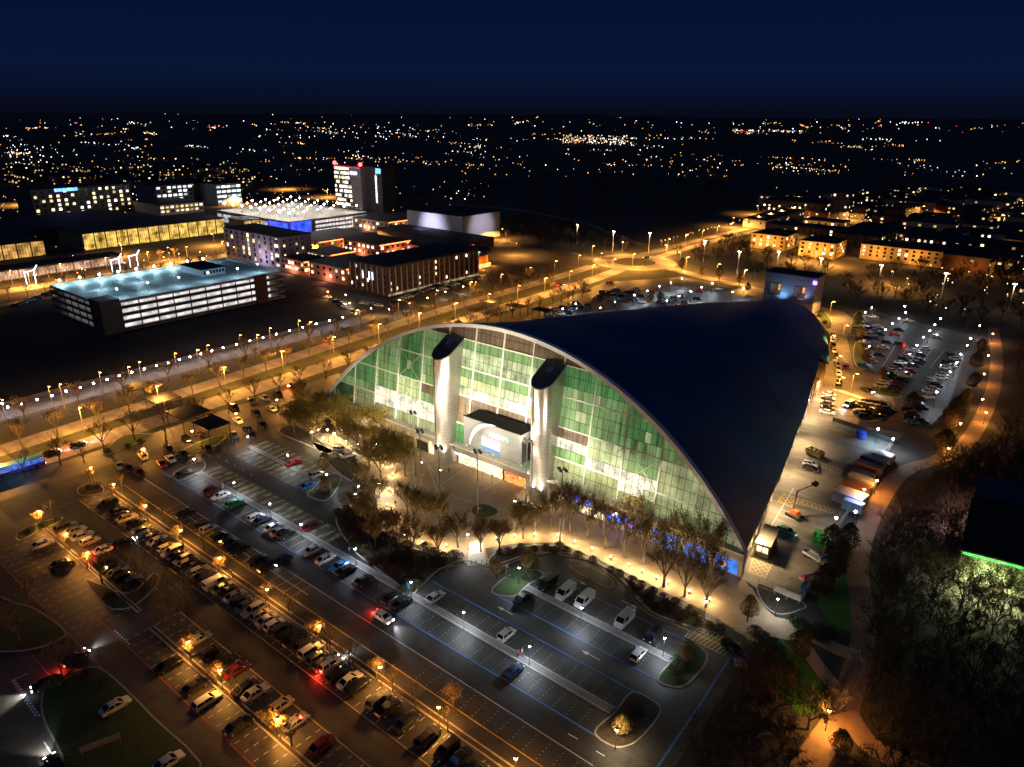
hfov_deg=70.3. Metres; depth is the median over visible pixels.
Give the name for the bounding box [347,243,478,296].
brick hotel
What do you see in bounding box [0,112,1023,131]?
hills
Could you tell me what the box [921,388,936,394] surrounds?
parked car
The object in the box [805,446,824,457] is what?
skip
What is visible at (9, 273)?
avenue tree
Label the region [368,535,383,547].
shrub
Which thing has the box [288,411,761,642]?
plaza
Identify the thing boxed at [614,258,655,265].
roundabout island
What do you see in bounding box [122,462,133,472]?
parked car
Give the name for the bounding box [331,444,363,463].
display deck
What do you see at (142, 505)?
leafy tree
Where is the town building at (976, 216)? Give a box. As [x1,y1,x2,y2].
[960,211,992,225]
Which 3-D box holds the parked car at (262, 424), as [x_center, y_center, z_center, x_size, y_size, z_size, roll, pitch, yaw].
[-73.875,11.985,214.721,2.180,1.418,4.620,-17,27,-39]
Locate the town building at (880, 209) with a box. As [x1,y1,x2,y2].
[873,206,903,213]
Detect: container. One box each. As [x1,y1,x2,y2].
[831,484,869,505]
[841,497,865,514]
[842,465,875,478]
[843,477,873,496]
[847,471,877,489]
[854,458,883,477]
[860,453,886,468]
[871,449,895,464]
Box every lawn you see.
[745,635,832,715]
[818,573,851,632]
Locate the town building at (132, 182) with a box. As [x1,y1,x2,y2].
[123,179,142,185]
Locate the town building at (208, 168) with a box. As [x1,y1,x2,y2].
[199,166,224,171]
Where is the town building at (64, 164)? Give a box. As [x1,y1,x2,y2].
[55,162,75,168]
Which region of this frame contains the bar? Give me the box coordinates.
[281,253,325,275]
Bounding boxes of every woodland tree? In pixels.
[268,180,278,190]
[500,223,512,230]
[515,224,525,235]
[559,229,571,242]
[564,225,575,238]
[564,237,577,245]
[587,230,597,244]
[592,235,602,247]
[599,231,609,245]
[619,236,631,250]
[672,242,683,252]
[681,727,740,766]
[682,706,735,763]
[690,245,701,260]
[694,251,708,265]
[701,685,758,749]
[710,674,760,732]
[712,246,724,258]
[717,237,728,248]
[723,232,735,245]
[725,667,768,703]
[725,722,767,766]
[727,232,739,243]
[728,242,737,256]
[734,239,745,250]
[735,631,780,676]
[737,233,751,245]
[738,681,785,730]
[739,244,756,256]
[743,249,757,256]
[743,258,752,268]
[743,663,801,720]
[745,640,809,692]
[746,264,758,278]
[751,259,766,276]
[758,706,809,753]
[759,247,774,256]
[761,254,775,268]
[766,727,816,766]
[780,261,796,266]
[785,250,799,264]
[790,669,846,730]
[797,252,815,267]
[803,264,816,270]
[804,676,855,723]
[818,253,834,270]
[818,260,833,272]
[838,270,854,285]
[842,280,864,294]
[846,666,894,717]
[849,646,899,687]
[852,284,867,299]
[854,589,900,628]
[854,737,918,766]
[855,608,899,648]
[858,686,904,739]
[860,559,912,599]
[865,262,878,274]
[865,531,899,561]
[866,543,900,574]
[866,583,913,618]
[867,271,887,289]
[868,545,913,580]
[871,280,884,295]
[872,501,915,540]
[874,282,892,303]
[875,724,937,766]
[877,617,932,668]
[880,707,937,758]
[885,602,931,647]
[886,527,920,559]
[888,500,919,529]
[889,257,905,273]
[889,279,906,297]
[892,484,923,508]
[892,580,931,616]
[893,519,925,551]
[894,562,927,601]
[896,288,915,307]
[898,283,919,297]
[898,545,936,585]
[900,504,936,543]
[902,534,938,569]
[904,271,919,286]
[904,592,945,634]
[905,268,920,280]
[908,275,922,291]
[908,506,953,531]
[909,463,948,489]
[911,525,954,565]
[912,257,933,272]
[912,485,943,522]
[913,280,931,300]
[914,526,954,554]
[915,567,958,606]
[916,274,934,296]
[917,584,953,619]
[918,554,962,594]
[920,293,938,311]
[920,629,962,668]
[921,269,934,281]
[923,549,960,581]
[924,289,941,304]
[925,481,961,514]
[925,591,976,634]
[927,651,988,697]
[928,463,957,497]
[929,515,980,548]
[930,271,944,286]
[930,607,980,654]
[931,456,966,485]
[931,489,968,524]
[935,503,965,538]
[937,295,959,314]
[938,257,953,268]
[938,498,970,527]
[941,546,977,569]
[942,528,967,562]
[943,485,973,509]
[944,271,958,286]
[945,581,996,622]
[947,450,979,482]
[949,451,975,468]
[949,472,977,503]
[950,269,961,283]
[950,562,994,603]
[951,632,1009,680]
[953,294,974,311]
[953,551,994,588]
[954,265,970,278]
[954,303,975,325]
[956,292,975,307]
[957,255,973,273]
[957,443,987,466]
[957,599,997,641]
[962,274,977,292]
[965,631,1008,670]
[966,286,987,298]
[967,451,998,474]
[969,439,995,462]
[971,580,1009,614]
[973,268,991,287]
[974,302,993,323]
[974,461,1014,478]
[976,448,1004,467]
[976,593,1023,633]
[976,661,1020,712]
[977,274,995,291]
[977,289,994,304]
[978,445,1012,462]
[983,554,1020,576]
[984,560,1022,599]
[987,430,1022,460]
[988,646,1023,688]
[989,459,1018,479]
[991,264,1007,277]
[991,602,1023,650]
[994,420,1021,444]
[995,444,1023,476]
[996,272,1011,286]
[996,297,1016,316]
[996,575,1023,614]
[998,409,1023,435]
[998,441,1023,470]
[999,268,1012,283]
[1000,258,1017,270]
[1001,643,1023,666]
[1002,278,1019,293]
[1005,596,1023,638]
[1007,627,1023,667]
[1008,290,1023,308]
[1009,293,1023,310]
[1009,348,1023,368]
[1010,263,1023,283]
[1010,439,1023,460]
[1012,283,1023,301]
[1014,308,1023,323]
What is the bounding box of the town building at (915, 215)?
[908,213,932,217]
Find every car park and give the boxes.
[0,374,750,766]
[49,258,285,335]
[216,202,367,231]
[307,274,490,314]
[520,277,762,320]
[847,310,970,434]
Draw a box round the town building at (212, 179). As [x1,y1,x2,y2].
[203,178,224,181]
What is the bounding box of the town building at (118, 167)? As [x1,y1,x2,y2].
[109,165,124,168]
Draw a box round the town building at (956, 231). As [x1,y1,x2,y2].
[940,228,969,235]
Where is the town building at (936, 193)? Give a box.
[924,191,966,196]
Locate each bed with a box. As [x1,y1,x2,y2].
[0,596,66,651]
[15,517,62,540]
[41,666,201,766]
[77,483,103,495]
[84,573,158,609]
[102,433,152,454]
[173,461,205,480]
[174,435,225,458]
[279,424,332,453]
[287,399,387,462]
[307,473,341,500]
[312,442,354,480]
[335,480,465,593]
[471,504,498,517]
[488,544,723,633]
[491,569,543,596]
[594,691,660,747]
[657,644,707,687]
[756,583,806,614]
[816,309,831,328]
[849,311,864,335]
[853,341,866,369]
[856,399,893,421]
[870,386,901,397]
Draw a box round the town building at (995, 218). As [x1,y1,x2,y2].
[990,215,1001,221]
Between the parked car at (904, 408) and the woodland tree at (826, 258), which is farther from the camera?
the woodland tree at (826, 258)
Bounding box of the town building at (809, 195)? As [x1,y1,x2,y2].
[793,193,821,197]
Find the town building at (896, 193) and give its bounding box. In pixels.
[873,190,908,196]
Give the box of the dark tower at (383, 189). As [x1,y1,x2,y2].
[369,166,396,212]
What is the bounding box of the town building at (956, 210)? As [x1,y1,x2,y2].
[934,203,985,216]
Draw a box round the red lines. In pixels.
[0,562,254,766]
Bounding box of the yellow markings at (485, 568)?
[79,390,842,766]
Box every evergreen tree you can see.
[778,662,797,686]
[787,628,812,658]
[809,567,835,593]
[820,524,844,549]
[823,551,848,576]
[825,538,852,561]
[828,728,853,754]
[839,522,861,548]
[901,391,919,407]
[932,429,958,459]
[938,406,961,428]
[943,395,970,417]
[961,388,972,402]
[966,372,981,388]
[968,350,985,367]
[975,338,987,351]
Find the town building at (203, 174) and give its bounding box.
[188,171,216,178]
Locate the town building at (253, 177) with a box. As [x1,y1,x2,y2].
[231,174,255,180]
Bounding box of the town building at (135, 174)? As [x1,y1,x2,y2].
[132,172,161,177]
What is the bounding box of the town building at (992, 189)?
[989,187,1023,190]
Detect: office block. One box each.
[132,197,203,215]
[135,180,193,199]
[199,180,242,205]
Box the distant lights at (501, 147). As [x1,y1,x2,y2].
[0,114,1021,232]
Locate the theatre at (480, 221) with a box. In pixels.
[406,204,499,236]
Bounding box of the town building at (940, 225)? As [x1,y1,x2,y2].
[901,217,960,231]
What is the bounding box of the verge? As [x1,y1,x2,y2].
[0,261,709,481]
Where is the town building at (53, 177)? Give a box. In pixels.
[49,173,75,182]
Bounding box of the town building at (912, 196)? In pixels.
[898,194,940,197]
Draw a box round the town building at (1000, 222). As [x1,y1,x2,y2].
[993,220,1022,223]
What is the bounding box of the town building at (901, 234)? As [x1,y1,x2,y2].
[896,229,947,241]
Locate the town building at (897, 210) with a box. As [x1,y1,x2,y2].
[884,207,905,214]
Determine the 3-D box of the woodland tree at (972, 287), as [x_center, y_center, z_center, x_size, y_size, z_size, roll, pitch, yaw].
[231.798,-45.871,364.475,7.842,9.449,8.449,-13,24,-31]
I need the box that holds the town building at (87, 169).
[80,167,101,172]
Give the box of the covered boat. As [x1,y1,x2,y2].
[799,572,815,581]
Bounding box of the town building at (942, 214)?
[922,212,953,216]
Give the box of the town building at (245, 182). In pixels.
[229,179,252,185]
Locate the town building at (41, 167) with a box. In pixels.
[27,167,51,170]
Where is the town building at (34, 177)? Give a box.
[24,172,57,181]
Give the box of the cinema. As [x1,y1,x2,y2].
[308,254,362,285]
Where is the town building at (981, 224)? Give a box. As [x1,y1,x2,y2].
[962,220,999,228]
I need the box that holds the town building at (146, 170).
[127,168,158,174]
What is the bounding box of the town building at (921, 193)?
[919,189,940,195]
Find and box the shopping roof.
[0,209,145,244]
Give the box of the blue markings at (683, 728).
[161,471,731,766]
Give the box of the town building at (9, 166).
[3,164,24,170]
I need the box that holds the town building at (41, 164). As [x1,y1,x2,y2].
[33,162,53,168]
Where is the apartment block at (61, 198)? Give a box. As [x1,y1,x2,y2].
[14,181,133,215]
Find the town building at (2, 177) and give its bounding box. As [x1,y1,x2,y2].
[0,176,9,182]
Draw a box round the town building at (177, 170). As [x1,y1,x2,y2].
[159,167,181,174]
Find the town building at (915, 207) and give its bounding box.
[893,202,923,212]
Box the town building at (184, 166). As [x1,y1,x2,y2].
[169,163,190,169]
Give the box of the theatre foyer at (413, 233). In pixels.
[377,224,494,248]
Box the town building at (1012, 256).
[986,249,1021,269]
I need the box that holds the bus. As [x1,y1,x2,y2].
[0,453,45,478]
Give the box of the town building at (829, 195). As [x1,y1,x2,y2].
[826,190,859,199]
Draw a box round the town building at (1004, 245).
[979,238,1023,260]
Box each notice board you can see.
[774,584,789,598]
[785,589,800,604]
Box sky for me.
[0,0,1023,119]
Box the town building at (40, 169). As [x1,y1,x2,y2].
[29,168,46,170]
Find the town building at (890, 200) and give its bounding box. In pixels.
[883,196,910,206]
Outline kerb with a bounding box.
[442,552,720,640]
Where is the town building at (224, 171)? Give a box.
[215,168,232,174]
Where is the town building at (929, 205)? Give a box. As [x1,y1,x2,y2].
[906,199,953,211]
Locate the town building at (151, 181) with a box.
[136,180,167,182]
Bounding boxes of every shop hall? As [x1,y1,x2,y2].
[309,228,372,248]
[352,212,407,232]
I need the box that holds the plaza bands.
[405,453,542,538]
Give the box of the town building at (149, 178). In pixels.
[136,175,162,180]
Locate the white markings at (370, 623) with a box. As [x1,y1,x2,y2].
[0,291,944,766]
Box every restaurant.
[307,246,355,256]
[343,234,410,255]
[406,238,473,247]
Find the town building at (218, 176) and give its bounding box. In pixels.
[210,175,229,177]
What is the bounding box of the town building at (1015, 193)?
[994,189,1023,201]
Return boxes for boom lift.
[785,481,818,521]
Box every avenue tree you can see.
[1,286,9,299]
[4,268,14,281]
[4,443,31,475]
[6,415,28,444]
[10,394,30,419]
[23,267,35,279]
[40,264,50,277]
[40,406,65,434]
[45,429,72,464]
[55,275,65,282]
[63,260,71,274]
[63,376,82,404]
[75,395,109,422]
[84,413,114,449]
[107,267,117,274]
[108,365,130,392]
[114,385,140,413]
[116,405,144,439]
[123,264,132,272]
[138,262,149,269]
[142,378,163,394]
[150,397,171,429]
[157,359,172,380]
[169,244,179,257]
[180,371,197,393]
[187,394,204,419]
[195,345,219,369]
[206,358,227,385]
[216,387,236,410]
[225,250,233,258]
[232,354,247,377]
[235,338,251,356]
[241,376,262,401]
[255,347,277,371]
[270,331,282,351]
[270,372,287,390]
[278,346,292,365]
[291,364,305,380]
[299,322,315,342]
[300,338,315,357]
[315,357,332,378]
[319,328,334,351]
[327,314,342,334]
[338,346,355,366]
[340,325,355,345]
[352,308,369,327]
[365,319,378,338]
[379,316,392,334]
[386,302,397,319]
[401,309,415,328]
[406,299,415,314]
[413,307,425,323]
[427,289,438,307]
[428,302,441,318]
[447,315,460,322]
[448,297,459,314]
[453,285,463,301]
[459,296,469,306]
[466,279,481,295]
[466,312,477,322]
[474,290,486,301]
[483,307,495,321]
[487,287,498,298]
[488,274,499,291]
[494,304,507,321]
[497,282,506,298]
[506,296,522,317]
[507,271,517,282]
[513,277,522,294]
[523,272,531,291]
[524,295,535,313]
[525,267,534,280]
[537,274,544,287]
[546,270,555,284]
[549,291,556,305]
[556,285,566,301]
[567,282,578,298]
[577,278,588,295]
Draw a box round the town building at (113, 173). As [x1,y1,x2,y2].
[100,169,126,176]
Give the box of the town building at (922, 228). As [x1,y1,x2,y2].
[905,226,937,231]
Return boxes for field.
[0,292,353,402]
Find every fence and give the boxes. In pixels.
[0,312,358,407]
[741,569,803,597]
[802,440,893,598]
[832,417,891,442]
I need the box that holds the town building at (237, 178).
[224,176,250,180]
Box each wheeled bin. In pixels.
[812,537,819,545]
[818,538,825,546]
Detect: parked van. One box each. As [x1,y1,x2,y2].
[201,573,229,591]
[537,571,558,591]
[555,579,576,600]
[573,587,595,609]
[613,605,635,629]
[843,398,855,407]
[897,370,912,377]
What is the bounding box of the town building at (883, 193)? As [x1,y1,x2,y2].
[872,189,893,202]
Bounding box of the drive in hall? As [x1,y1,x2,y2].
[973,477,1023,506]
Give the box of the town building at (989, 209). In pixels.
[965,204,994,212]
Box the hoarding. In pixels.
[79,732,120,757]
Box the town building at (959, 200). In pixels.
[940,195,970,204]
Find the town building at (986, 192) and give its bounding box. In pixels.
[960,189,1000,195]
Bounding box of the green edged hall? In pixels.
[955,498,1023,597]
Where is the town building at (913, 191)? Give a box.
[887,187,917,194]
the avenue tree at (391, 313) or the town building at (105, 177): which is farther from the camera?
the town building at (105, 177)
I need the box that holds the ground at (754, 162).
[0,112,1023,766]
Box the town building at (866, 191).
[861,190,872,193]
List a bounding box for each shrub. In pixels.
[24,526,34,532]
[36,521,49,528]
[48,676,64,688]
[50,515,61,522]
[64,670,78,680]
[92,481,100,486]
[102,446,111,453]
[102,591,115,600]
[116,597,128,605]
[128,591,142,600]
[136,438,145,443]
[141,581,154,589]
[180,456,188,463]
[214,444,224,450]
[313,489,325,497]
[329,479,341,487]
[330,507,343,517]
[338,506,354,516]
[340,524,353,534]
[346,535,361,547]
[348,526,365,537]
[351,542,364,551]
[352,512,367,522]
[353,474,367,482]
[357,542,375,556]
[363,554,380,565]
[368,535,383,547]
[373,551,386,562]
[377,532,393,544]
[382,563,395,574]
[385,530,398,540]
[386,542,403,553]
[391,533,404,543]
[395,584,409,593]
[397,568,412,578]
[399,540,415,550]
[403,549,420,561]
[403,578,418,592]
[411,578,423,589]
[416,541,432,553]
[427,547,441,556]
[435,551,449,563]
[445,549,463,562]
[494,548,504,555]
[503,547,514,555]
[504,566,518,578]
[512,547,520,554]
[514,564,525,574]
[516,543,525,550]
[520,569,536,580]
[530,545,538,551]
[540,543,550,550]
[549,545,558,554]
[554,541,564,548]
[561,546,571,554]
[573,550,584,558]
[587,555,599,563]
[605,566,614,572]
[609,717,627,733]
[613,569,626,578]
[617,708,637,725]
[625,575,637,583]
[625,581,635,589]
[625,699,644,718]
[632,586,642,595]
[635,580,646,587]
[638,593,652,604]
[643,589,656,600]
[645,584,657,594]
[657,592,670,600]
[659,598,671,607]
[665,662,682,674]
[667,596,681,603]
[668,655,687,668]
[670,602,682,612]
[672,646,692,658]
[674,613,684,623]
[679,609,691,618]
[679,638,697,649]
[684,603,695,613]
[691,618,703,627]
[692,609,703,619]
[704,619,714,627]
[713,623,726,633]
[746,624,764,636]
[749,640,765,652]
[754,629,770,640]
[765,635,781,648]
[785,613,799,624]
[789,614,808,628]
[797,621,815,636]
[808,628,821,639]
[813,628,830,643]
[820,625,838,637]
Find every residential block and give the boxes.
[742,208,805,228]
[750,228,798,250]
[761,196,830,211]
[765,220,847,238]
[798,235,847,259]
[803,217,850,226]
[829,190,855,218]
[834,221,905,248]
[859,240,949,267]
[903,231,994,245]
[956,226,1023,237]
[968,253,996,275]
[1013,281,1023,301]
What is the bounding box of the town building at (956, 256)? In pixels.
[940,249,996,274]
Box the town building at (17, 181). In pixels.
[8,178,26,184]
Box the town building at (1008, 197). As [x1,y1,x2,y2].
[988,195,1018,205]
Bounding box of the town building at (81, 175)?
[61,172,86,180]
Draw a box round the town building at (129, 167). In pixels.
[125,165,142,169]
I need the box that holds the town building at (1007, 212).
[998,208,1023,218]
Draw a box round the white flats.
[223,223,311,269]
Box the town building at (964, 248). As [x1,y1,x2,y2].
[927,243,988,251]
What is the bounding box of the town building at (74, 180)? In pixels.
[56,177,82,183]
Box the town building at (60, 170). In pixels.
[49,168,70,173]
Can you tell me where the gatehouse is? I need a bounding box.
[755,523,779,559]
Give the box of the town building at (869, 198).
[859,194,879,202]
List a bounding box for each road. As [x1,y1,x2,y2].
[0,254,226,294]
[0,265,597,455]
[0,268,625,479]
[0,295,56,306]
[0,312,391,421]
[0,391,327,521]
[0,666,60,766]
[396,209,617,259]
[436,204,645,245]
[593,254,676,269]
[624,216,810,257]
[648,220,802,260]
[652,263,846,326]
[820,307,895,427]
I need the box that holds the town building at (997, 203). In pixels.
[964,197,1014,211]
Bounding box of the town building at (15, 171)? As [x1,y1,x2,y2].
[5,168,33,177]
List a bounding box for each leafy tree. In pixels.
[29,508,43,526]
[52,530,68,549]
[78,548,93,568]
[79,468,94,483]
[102,481,119,495]
[134,447,145,462]
[136,498,148,515]
[168,523,183,542]
[176,633,198,659]
[196,429,207,443]
[204,661,223,685]
[212,552,224,571]
[253,581,272,606]
[255,698,273,728]
[268,709,286,735]
[275,401,311,434]
[284,394,318,415]
[287,376,312,400]
[291,413,325,441]
[301,397,333,434]
[303,615,315,636]
[305,615,324,640]
[306,390,329,404]
[318,388,352,428]
[327,400,356,434]
[327,410,363,444]
[331,390,346,408]
[336,417,376,447]
[345,401,373,435]
[349,432,384,466]
[356,403,377,425]
[357,443,398,478]
[359,419,391,448]
[363,656,384,680]
[367,402,391,428]
[367,422,403,447]
[377,433,406,473]
[381,428,416,462]
[390,437,418,475]
[440,676,463,708]
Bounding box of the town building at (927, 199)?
[907,197,947,200]
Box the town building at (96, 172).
[83,171,109,178]
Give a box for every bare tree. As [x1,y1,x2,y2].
[0,594,20,628]
[0,602,35,641]
[6,568,36,601]
[39,633,76,679]
[40,498,57,516]
[75,446,85,462]
[83,543,112,583]
[115,473,124,490]
[116,545,157,584]
[145,566,171,603]
[146,594,185,631]
[150,582,196,621]
[153,505,165,521]
[166,564,193,603]
[193,528,209,549]
[222,559,237,577]
[223,678,238,700]
[278,718,303,746]
[280,590,296,610]
[285,595,298,615]
[314,628,336,652]
[318,629,330,649]
[337,480,372,520]
[339,639,353,663]
[342,640,360,666]
[347,455,371,486]
[353,486,380,519]
[359,508,388,546]
[360,474,388,506]
[374,500,404,541]
[383,665,400,691]
[385,507,413,546]
[391,478,417,514]
[392,507,428,551]
[403,483,427,520]
[407,682,425,708]
[409,487,442,527]
[421,521,455,555]
[425,486,452,523]
[436,503,475,547]
[438,705,457,731]
[468,504,495,551]
[482,516,515,549]
[505,496,530,533]
[507,502,537,538]
[519,497,549,532]
[533,474,585,530]
[534,486,565,526]
[547,483,592,533]
[568,481,611,538]
[586,492,630,548]
[605,502,643,557]
[612,480,658,542]
[626,497,672,564]
[640,522,696,587]
[655,505,689,549]
[665,539,719,596]
[668,499,723,563]
[685,530,730,589]
[691,503,743,568]
[691,545,734,607]
[928,545,962,565]
[938,524,963,556]
[945,507,967,525]
[946,553,972,583]
[951,486,975,506]
[964,568,1007,605]
[974,564,1009,593]
[985,575,1022,607]
[999,567,1021,593]
[1004,570,1023,605]
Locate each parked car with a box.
[9,303,20,306]
[17,300,28,303]
[28,538,54,550]
[30,673,63,693]
[42,449,60,456]
[43,752,66,766]
[47,557,74,570]
[53,521,77,532]
[61,648,89,667]
[65,525,86,536]
[67,441,86,448]
[69,530,93,541]
[79,535,100,546]
[92,543,114,555]
[92,556,118,569]
[96,496,118,509]
[97,695,131,717]
[98,561,124,574]
[105,565,131,579]
[106,506,128,516]
[111,537,134,548]
[112,510,132,518]
[112,571,135,583]
[114,461,122,469]
[115,512,137,523]
[117,575,143,589]
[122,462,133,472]
[122,518,145,528]
[132,467,144,475]
[132,525,152,535]
[135,528,158,539]
[138,452,148,460]
[142,531,163,541]
[145,535,167,546]
[151,536,175,550]
[151,749,185,766]
[153,655,183,674]
[156,459,166,467]
[156,542,174,553]
[160,542,184,557]
[163,444,173,452]
[164,454,175,463]
[166,549,190,561]
[172,551,193,565]
[173,469,193,478]
[174,507,195,518]
[176,449,188,457]
[177,557,198,568]
[178,677,209,697]
[181,434,191,442]
[181,559,205,572]
[184,630,212,647]
[186,564,210,577]
[190,689,222,712]
[192,520,214,531]
[192,569,216,582]
[197,644,223,660]
[198,571,222,585]
[199,523,218,533]
[200,443,212,451]
[201,486,221,495]
[209,530,229,541]
[210,490,230,500]
[210,580,235,595]
[210,652,239,671]
[216,583,238,598]
[219,537,238,547]
[221,660,250,679]
[221,714,253,738]
[222,540,244,552]
[222,588,247,603]
[224,498,244,508]
[228,430,238,438]
[228,543,250,555]
[229,403,239,409]
[229,594,251,608]
[230,677,260,698]
[232,416,242,423]
[233,598,256,613]
[239,682,269,704]
[240,599,265,618]
[241,425,253,432]
[245,554,268,566]
[246,397,255,404]
[246,512,264,522]
[248,608,271,622]
[251,408,261,416]
[251,515,271,525]
[254,612,280,628]
[256,420,267,428]
[256,559,276,573]
[259,394,269,400]
[262,522,283,532]
[262,617,285,631]
[266,405,277,412]
[267,621,293,638]
[268,526,289,537]
[268,695,294,714]
[272,390,282,396]
[274,626,301,643]
[275,552,292,566]
[276,529,295,539]
[280,711,310,735]
[281,631,308,649]
[285,458,302,466]
[288,637,315,655]
[296,641,323,660]
[298,481,316,490]
[300,543,322,556]
[302,520,321,531]
[305,649,329,666]
[305,733,336,758]
[308,470,323,478]
[310,653,333,673]
[314,552,335,565]
[319,654,343,674]
[324,663,352,683]
[328,559,350,572]
[333,444,347,452]
[334,564,356,577]
[335,670,363,690]
[339,451,356,458]
[343,676,370,697]
[352,574,374,587]
[364,689,392,711]
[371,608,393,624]
[373,696,401,719]
[380,590,402,605]
[390,595,413,610]
[392,710,420,733]
[413,724,441,749]
[424,590,445,604]
[432,734,460,763]
[444,745,473,766]
[472,761,489,766]
[496,626,516,642]
[500,662,524,682]
[512,590,532,605]
[629,646,647,662]
[643,623,662,643]
[720,637,744,657]
[776,523,797,536]
[802,458,818,467]
[802,463,818,472]
[819,408,835,415]
[820,400,835,405]
[820,404,835,410]
[821,394,835,400]
[822,391,836,396]
[835,383,841,388]
[841,364,849,369]
[852,403,861,407]
[853,336,865,339]
[857,362,868,367]
[857,400,865,404]
[857,412,871,418]
[859,339,870,343]
[860,387,874,393]
[860,405,869,408]
[862,335,872,339]
[864,409,872,414]
[865,325,874,328]
[866,332,877,335]
[866,358,877,363]
[869,328,880,331]
[869,406,877,410]
[871,411,884,417]
[872,324,883,328]
[873,352,885,356]
[873,382,887,387]
[877,344,889,349]
[877,379,889,384]
[877,401,890,405]
[877,408,890,413]
[879,377,892,382]
[880,339,891,343]
[881,405,894,411]
[883,371,896,375]
[883,374,894,378]
[885,387,899,392]
[887,367,896,372]
[887,384,902,389]
[888,332,900,336]
[889,365,901,369]
[891,341,903,345]
[891,363,904,367]
[892,327,904,331]
[892,380,904,385]
[894,360,906,364]
[894,377,908,382]
[897,356,907,360]
[900,354,913,358]
[901,406,914,411]
[902,414,915,418]
[903,318,914,322]
[903,368,916,372]
[904,410,920,416]
[905,418,920,425]
[906,363,919,367]
[907,348,920,351]
[910,360,924,364]
[912,358,926,362]
[913,417,929,423]
[914,396,927,401]
[915,352,926,356]
[915,404,928,409]
[919,393,934,398]
[920,346,931,350]
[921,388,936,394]
[924,377,937,381]
[925,385,940,390]
[928,382,943,387]
[932,334,942,338]
[934,374,948,379]
[935,371,948,376]
[939,360,953,363]
[939,364,951,369]
[943,363,957,368]
[946,352,957,356]
[948,359,959,364]
[949,356,962,360]
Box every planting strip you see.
[40,526,141,612]
[107,488,513,766]
[148,625,315,766]
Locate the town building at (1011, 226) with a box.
[999,222,1023,230]
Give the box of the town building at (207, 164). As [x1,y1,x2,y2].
[197,161,221,168]
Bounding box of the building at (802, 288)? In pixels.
[763,267,825,312]
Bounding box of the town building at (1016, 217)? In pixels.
[1009,213,1023,223]
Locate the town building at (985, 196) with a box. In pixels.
[976,195,993,197]
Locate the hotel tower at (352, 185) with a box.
[333,161,376,210]
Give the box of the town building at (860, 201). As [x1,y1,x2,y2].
[854,199,865,203]
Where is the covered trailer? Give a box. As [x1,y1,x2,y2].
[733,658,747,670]
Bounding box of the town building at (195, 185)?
[183,181,201,188]
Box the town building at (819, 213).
[804,209,830,217]
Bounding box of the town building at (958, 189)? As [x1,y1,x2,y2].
[953,187,974,191]
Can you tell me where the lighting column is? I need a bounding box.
[940,273,947,298]
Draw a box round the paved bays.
[204,440,341,541]
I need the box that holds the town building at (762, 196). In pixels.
[758,193,788,204]
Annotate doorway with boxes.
[417,439,427,451]
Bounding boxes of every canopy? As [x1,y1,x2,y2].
[121,380,152,403]
[142,386,167,403]
[144,391,181,417]
[165,403,210,433]
[191,415,230,444]
[480,298,499,312]
[506,303,528,313]
[531,307,553,318]
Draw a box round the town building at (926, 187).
[918,185,943,190]
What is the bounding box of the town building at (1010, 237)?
[1004,234,1023,241]
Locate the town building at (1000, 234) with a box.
[992,230,1023,239]
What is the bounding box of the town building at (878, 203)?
[868,202,886,206]
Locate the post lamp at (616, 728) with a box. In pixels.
[614,726,618,749]
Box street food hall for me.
[458,245,490,268]
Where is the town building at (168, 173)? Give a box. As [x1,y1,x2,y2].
[158,170,174,176]
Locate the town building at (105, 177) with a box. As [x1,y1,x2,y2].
[90,173,110,180]
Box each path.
[467,542,485,565]
[722,587,792,640]
[786,327,1002,766]
[789,632,853,701]
[793,622,864,662]
[834,705,929,766]
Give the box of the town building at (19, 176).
[14,174,25,178]
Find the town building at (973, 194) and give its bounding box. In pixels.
[960,192,983,196]
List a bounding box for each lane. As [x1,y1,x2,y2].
[0,565,96,675]
[57,501,428,766]
[144,471,632,766]
[207,450,443,573]
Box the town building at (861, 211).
[850,203,874,218]
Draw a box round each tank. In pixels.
[800,584,808,593]
[855,429,866,439]
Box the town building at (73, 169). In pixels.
[59,166,77,171]
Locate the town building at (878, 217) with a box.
[871,212,905,222]
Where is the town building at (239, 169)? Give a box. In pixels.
[230,166,250,172]
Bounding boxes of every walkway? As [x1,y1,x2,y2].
[197,471,614,713]
[247,445,320,481]
[524,585,672,661]
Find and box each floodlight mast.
[409,410,416,475]
[416,428,423,497]
[434,444,442,515]
[473,448,481,519]
[523,437,531,502]
[558,467,567,541]
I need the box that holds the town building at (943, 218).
[918,215,957,220]
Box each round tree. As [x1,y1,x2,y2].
[317,451,331,472]
[318,475,332,493]
[488,558,502,577]
[519,548,536,568]
[598,290,604,299]
[611,713,631,737]
[645,295,652,302]
[657,291,663,299]
[678,257,686,270]
[679,644,694,663]
[699,266,705,273]
[715,266,723,277]
[736,272,744,284]
[739,594,760,621]
[745,282,750,290]
[852,311,863,325]
[856,326,865,336]
[858,342,867,355]
[861,349,871,362]
[878,366,886,378]
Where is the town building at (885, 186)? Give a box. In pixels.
[881,184,920,194]
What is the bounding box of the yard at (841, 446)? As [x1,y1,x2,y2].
[743,360,903,601]
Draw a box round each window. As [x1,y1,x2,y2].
[429,444,433,453]
[459,453,463,463]
[464,454,468,465]
[469,456,474,467]
[497,469,501,478]
[504,471,508,481]
[509,474,513,483]
[514,476,518,485]
[519,476,523,487]
[756,545,761,551]
[762,547,767,553]
[769,282,781,294]
[793,286,805,298]
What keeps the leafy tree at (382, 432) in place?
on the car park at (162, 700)
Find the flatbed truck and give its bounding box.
[802,548,826,564]
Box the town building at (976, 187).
[958,185,990,189]
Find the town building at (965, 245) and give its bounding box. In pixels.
[953,243,979,247]

